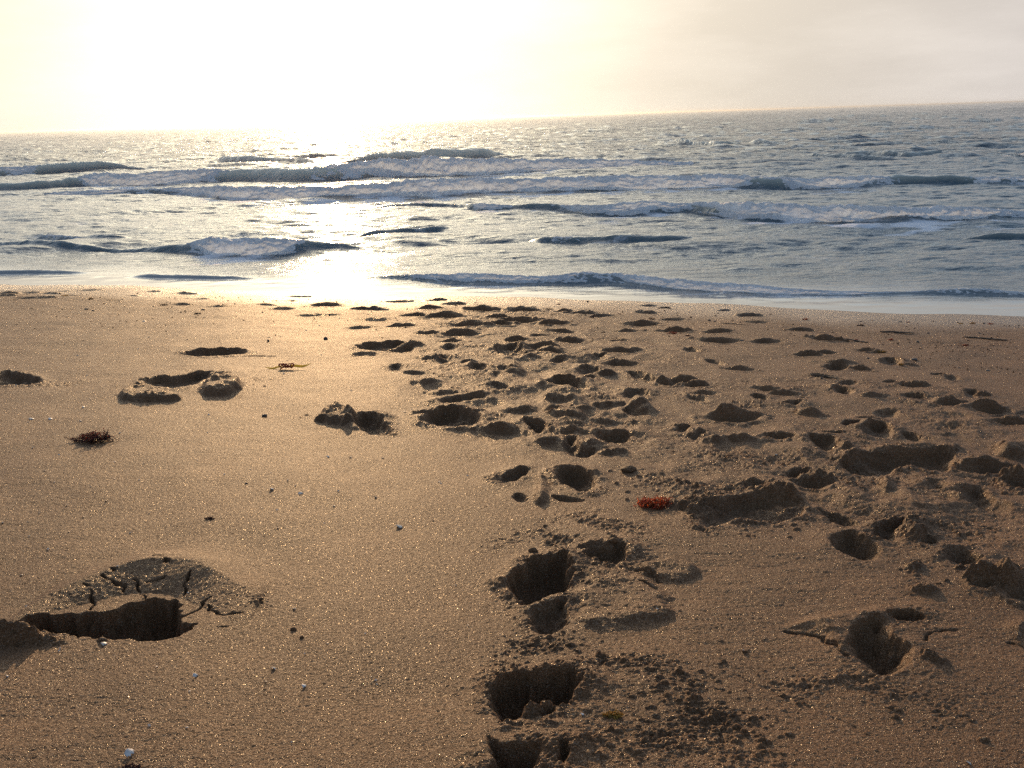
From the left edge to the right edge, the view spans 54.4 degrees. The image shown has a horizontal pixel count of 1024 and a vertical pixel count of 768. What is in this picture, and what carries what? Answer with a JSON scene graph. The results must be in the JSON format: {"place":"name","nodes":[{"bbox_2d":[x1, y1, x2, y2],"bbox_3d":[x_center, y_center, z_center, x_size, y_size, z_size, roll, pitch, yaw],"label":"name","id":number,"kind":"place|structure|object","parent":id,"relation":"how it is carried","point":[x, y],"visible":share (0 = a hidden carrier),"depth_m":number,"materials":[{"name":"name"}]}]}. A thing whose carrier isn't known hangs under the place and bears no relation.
{"place":"outdoors","nodes":[
{"label":"outdoors","id":0,"kind":"place"},
{"bbox_2d":[121,763,140,767],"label":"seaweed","id":1,"kind":"object","parent":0,"point":[131,766],"visible":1,"depth_m":1.11,"materials":[{"name":"brown plant"}]},
{"bbox_2d":[0,284,1023,767],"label":"beach sand","id":2,"kind":"structure","parent":0,"point":[844,580],"depth_m":1.86,"materials":[{"name":"beige sand"}]},
{"bbox_2d":[62,428,116,443],"bbox_3d":[-1.093,0.134,2.576,0.133,0.034,0.091,-10,17,-28],"label":"seaweed","id":3,"kind":"object","parent":2,"relation":"on","point":[94,437],"visible":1,"depth_m":2.57,"materials":[{"name":"brown plant"}]},
{"bbox_2d":[124,748,133,756],"bbox_3d":[-0.436,0.420,1.136,0.010,0.006,0.014,10,13,27],"label":"seashell","id":4,"kind":"object","parent":2,"relation":"on","point":[128,752],"visible":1,"depth_m":1.13,"materials":[{"name":"white"}]},
{"bbox_2d":[266,363,309,369],"bbox_3d":[-0.823,-0.065,3.659,0.169,0.020,0.042,-2,15,-3],"label":"fallen leaf","id":5,"kind":"object","parent":2,"relation":"on","point":[289,366],"visible":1,"depth_m":3.67,"materials":[{"name":"brown plant"}]},
{"bbox_2d":[528,547,537,552],"bbox_3d":[0.037,0.294,1.758,0.015,0.011,0.015,-12,18,-34],"label":"sand clod","id":6,"kind":"object","parent":2,"relation":"on","point":[533,549],"visible":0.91,"depth_m":1.75,"materials":[{"name":"brown sand"}]},
{"bbox_2d":[602,709,623,719],"bbox_3d":[0.121,0.399,1.202,0.029,0.008,0.020,-2,15,0],"label":"seaweed","id":7,"kind":"object","parent":2,"relation":"on","point":[615,715],"visible":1,"depth_m":1.20,"materials":[{"name":"green plant"}]},
{"bbox_2d":[609,537,618,543],"bbox_3d":[0.182,0.280,1.780,0.019,0.012,0.013,2,16,15],"label":"sand clod","id":8,"kind":"object","parent":2,"relation":"on","point":[612,540],"visible":1,"depth_m":1.78,"materials":[{"name":"brown sand"}]},
{"bbox_2d":[620,465,636,472],"bbox_3d":[0.265,0.193,2.257,0.038,0.016,0.027,-12,18,-33],"label":"sand clod","id":9,"kind":"object","parent":2,"relation":"on","point":[629,468],"visible":1,"depth_m":2.25,"materials":[{"name":"beige sand"}]},
{"bbox_2d":[633,495,672,509],"bbox_3d":[0.295,0.234,2.018,0.084,0.023,0.091,8,18,33],"label":"seaweed","id":10,"kind":"object","parent":2,"relation":"on","point":[652,503],"visible":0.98,"depth_m":2.00,"materials":[{"name":"red plant"}]},
{"bbox_2d":[810,374,841,378],"bbox_3d":[1.096,-0.024,3.440,0.043,0.017,0.129,-16,20,-42],"label":"driftwood stick","id":11,"kind":"object","parent":2,"relation":"on","point":[826,376],"visible":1,"depth_m":3.46,"materials":[{"name":"wood"}]},
{"bbox_2d":[880,331,912,332],"bbox_3d":[1.763,-0.238,4.560,0.149,0.011,0.017,3,16,17],"label":"driftwood stick","id":12,"kind":"object","parent":2,"relation":"on","point":[896,331],"visible":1,"depth_m":4.56,"materials":[{"name":"wood"}]},
{"bbox_2d":[963,336,1006,340],"bbox_3d":[2.088,-0.201,4.395,0.016,0.016,0.191,-15,20,-40],"label":"driftwood stick","id":13,"kind":"object","parent":2,"relation":"on","point":[985,338],"visible":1,"depth_m":4.39,"materials":[{"name":"wood"}]},
{"bbox_2d":[0,101,1023,315],"bbox_3d":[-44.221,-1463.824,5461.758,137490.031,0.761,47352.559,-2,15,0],"label":"sea water","id":14,"kind":"structure","parent":0,"point":[928,155],"depth_m":11.61,"materials":[{"name":"blue liquid"}]},
{"bbox_2d":[0,164,40,175],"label":"breaking wave","id":15,"kind":"object","parent":14,"relation":"on","point":[17,170],"visible":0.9,"depth_m":25.64,"materials":[{"name":"liquid"}]},
{"bbox_2d":[45,234,83,238],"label":"breaking wave","id":16,"kind":"object","parent":14,"relation":"on","point":[52,235],"visible":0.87,"depth_m":10.22,"materials":[{"name":"liquid"}]},
{"bbox_2d":[77,168,233,186],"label":"breaking wave","id":17,"kind":"object","parent":14,"relation":"on","point":[153,177],"visible":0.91,"depth_m":19.57,"materials":[{"name":"liquid"}]},
{"bbox_2d":[186,236,304,255],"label":"breaking wave","id":18,"kind":"object","parent":14,"relation":"on","point":[212,245],"visible":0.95,"depth_m":8.59,"materials":[{"name":"liquid"}]},
{"bbox_2d":[44,173,899,199],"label":"breaking wave","id":19,"kind":"object","parent":14,"relation":"on","point":[441,186],"visible":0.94,"depth_m":14.55,"materials":[{"name":"liquid"}]},
{"bbox_2d":[308,155,693,179],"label":"breaking wave","id":20,"kind":"object","parent":14,"relation":"on","point":[430,165],"visible":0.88,"depth_m":19.79,"materials":[{"name":"liquid"}]},
{"bbox_2d":[551,236,586,242],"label":"breaking wave","id":21,"kind":"object","parent":14,"relation":"on","point":[556,237],"visible":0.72,"depth_m":8.69,"materials":[{"name":"liquid"}]},
{"bbox_2d":[387,271,1023,294],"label":"breaking wave","id":22,"kind":"object","parent":14,"relation":"on","point":[676,283],"visible":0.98,"depth_m":6.33,"materials":[{"name":"liquid"}]},
{"bbox_2d":[473,199,1023,222],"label":"breaking wave","id":23,"kind":"object","parent":14,"relation":"on","point":[793,212],"visible":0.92,"depth_m":9.86,"materials":[{"name":"liquid"}]},
{"bbox_2d":[965,176,1023,184],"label":"breaking wave","id":24,"kind":"object","parent":14,"relation":"on","point":[986,179],"visible":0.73,"depth_m":13.73,"materials":[{"name":"liquid"}]},
{"bbox_2d":[0,0,1023,131],"label":"sky","id":25,"kind":"structure","parent":0,"point":[65,64],"materials":[{"name":"white"}]},
{"bbox_2d":[13,292,1021,373],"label":"wrack flecks","id":26,"kind":"object","parent":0,"point":[601,332],"visible":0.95,"depth_m":4.77,"materials":[{"name":"brown plant"}]}
]}

